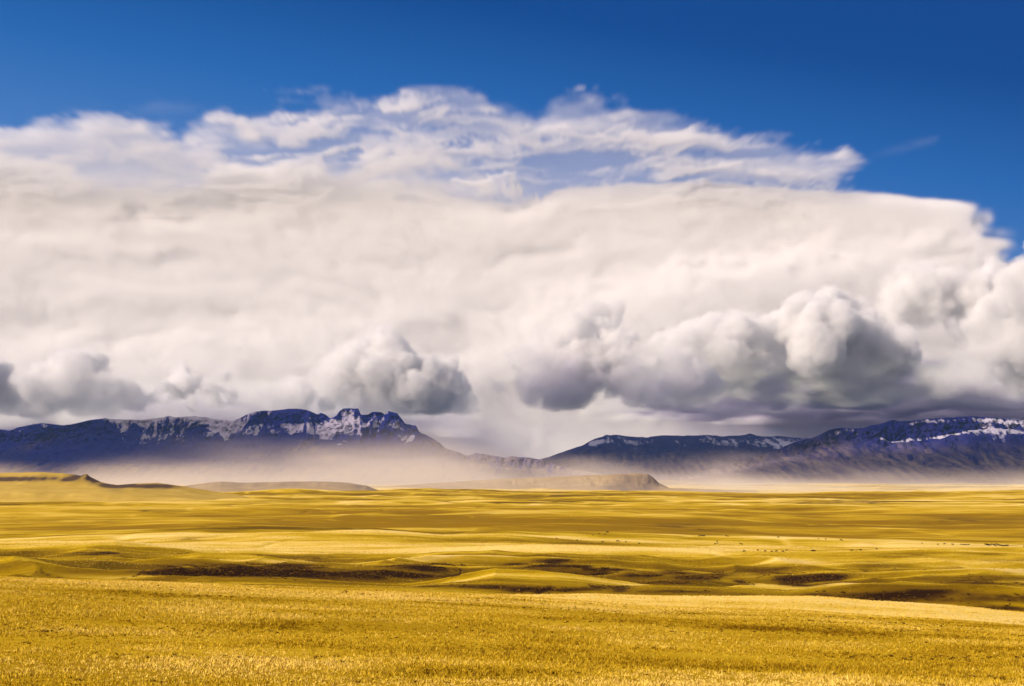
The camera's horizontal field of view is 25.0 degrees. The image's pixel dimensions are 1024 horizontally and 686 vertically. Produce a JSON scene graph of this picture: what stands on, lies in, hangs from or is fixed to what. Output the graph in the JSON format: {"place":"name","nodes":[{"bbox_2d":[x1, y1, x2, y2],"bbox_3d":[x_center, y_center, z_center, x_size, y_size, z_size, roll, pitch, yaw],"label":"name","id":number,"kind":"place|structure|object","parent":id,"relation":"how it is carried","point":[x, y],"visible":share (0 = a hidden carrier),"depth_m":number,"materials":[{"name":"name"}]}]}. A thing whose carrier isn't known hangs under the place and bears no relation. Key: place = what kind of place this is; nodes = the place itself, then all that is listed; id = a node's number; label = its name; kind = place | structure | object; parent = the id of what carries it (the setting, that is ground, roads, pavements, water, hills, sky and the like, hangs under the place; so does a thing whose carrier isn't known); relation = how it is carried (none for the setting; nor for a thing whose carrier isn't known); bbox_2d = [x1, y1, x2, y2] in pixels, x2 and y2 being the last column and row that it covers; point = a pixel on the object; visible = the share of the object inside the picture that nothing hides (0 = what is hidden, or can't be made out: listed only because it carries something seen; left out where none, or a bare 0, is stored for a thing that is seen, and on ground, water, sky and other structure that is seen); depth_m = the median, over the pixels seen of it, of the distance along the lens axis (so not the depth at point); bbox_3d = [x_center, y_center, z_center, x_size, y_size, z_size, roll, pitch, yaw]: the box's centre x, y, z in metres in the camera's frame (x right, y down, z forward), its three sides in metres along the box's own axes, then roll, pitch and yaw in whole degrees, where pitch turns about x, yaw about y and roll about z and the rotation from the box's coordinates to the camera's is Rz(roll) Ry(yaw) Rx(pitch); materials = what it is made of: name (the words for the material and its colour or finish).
{"place":"outdoors","nodes":[
{"label":"outdoors","id":0,"kind":"place"},
{"bbox_2d":[0,472,248,501],"bbox_3d":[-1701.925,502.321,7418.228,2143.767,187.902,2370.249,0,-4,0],"label":"bluff","id":1,"kind":"structure","parent":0,"point":[30,486],"depth_m":6660.69,"materials":[{"name":"yellow plant"}]},
{"bbox_2d":[185,481,375,491],"bbox_3d":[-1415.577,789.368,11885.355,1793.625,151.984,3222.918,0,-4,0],"label":"hill","id":2,"kind":"structure","parent":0,"point":[220,486],"depth_m":11270.26,"materials":[{"name":"beige soil"}]},
{"bbox_2d":[0,408,605,483],"bbox_3d":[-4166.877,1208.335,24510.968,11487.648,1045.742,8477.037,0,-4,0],"label":"mountain","id":3,"kind":"structure","parent":0,"point":[350,445],"depth_m":23506.15,"materials":[{"name":"stone"}]},
{"bbox_2d":[0,480,1023,685],"bbox_3d":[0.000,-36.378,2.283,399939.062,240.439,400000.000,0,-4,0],"label":"ground","id":4,"kind":"structure","parent":0,"point":[894,516],"depth_m":2118.61,"materials":[{"name":"yellow plant"}]},
{"bbox_2d":[0,576,1023,685],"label":"grass","id":5,"kind":"structure","parent":4,"relation":"on","point":[479,670],"depth_m":181.10,"materials":[{"name":"yellow plant"}]},
{"bbox_2d":[1,579,1023,685],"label":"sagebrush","id":6,"kind":"object","parent":4,"relation":"on","point":[829,621],"visible":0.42,"depth_m":192.33,"materials":[{"name":"yellow plant"}]},
{"bbox_2d":[36,552,1019,608],"bbox_3d":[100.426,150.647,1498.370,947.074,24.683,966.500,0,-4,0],"label":"brush","id":7,"kind":"object","parent":4,"relation":"on","point":[287,567],"visible":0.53,"depth_m":1453.32,"materials":[{"name":"brown plant"}]},
{"bbox_2d":[0,0,1023,458],"label":"sky","id":8,"kind":"structure","parent":0,"point":[536,229],"materials":[{"name":"white"}]},
{"bbox_2d":[371,473,756,491],"bbox_3d":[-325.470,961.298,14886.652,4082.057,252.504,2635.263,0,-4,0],"label":"mesa","id":9,"kind":"structure","parent":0,"point":[634,482],"depth_m":14538.31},
{"bbox_2d":[542,433,809,480],"bbox_3d":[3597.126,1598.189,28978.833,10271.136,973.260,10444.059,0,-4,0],"label":"distant mountain","id":10,"kind":"structure","parent":0,"point":[665,457],"depth_m":28219.92,"materials":[{"name":"stone"}]},
{"bbox_2d":[671,416,1023,483],"bbox_3d":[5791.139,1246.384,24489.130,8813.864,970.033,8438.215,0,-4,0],"label":"mountain","id":11,"kind":"structure","parent":0,"point":[974,449],"depth_m":23367.45,"materials":[{"name":"stone"}]}
]}

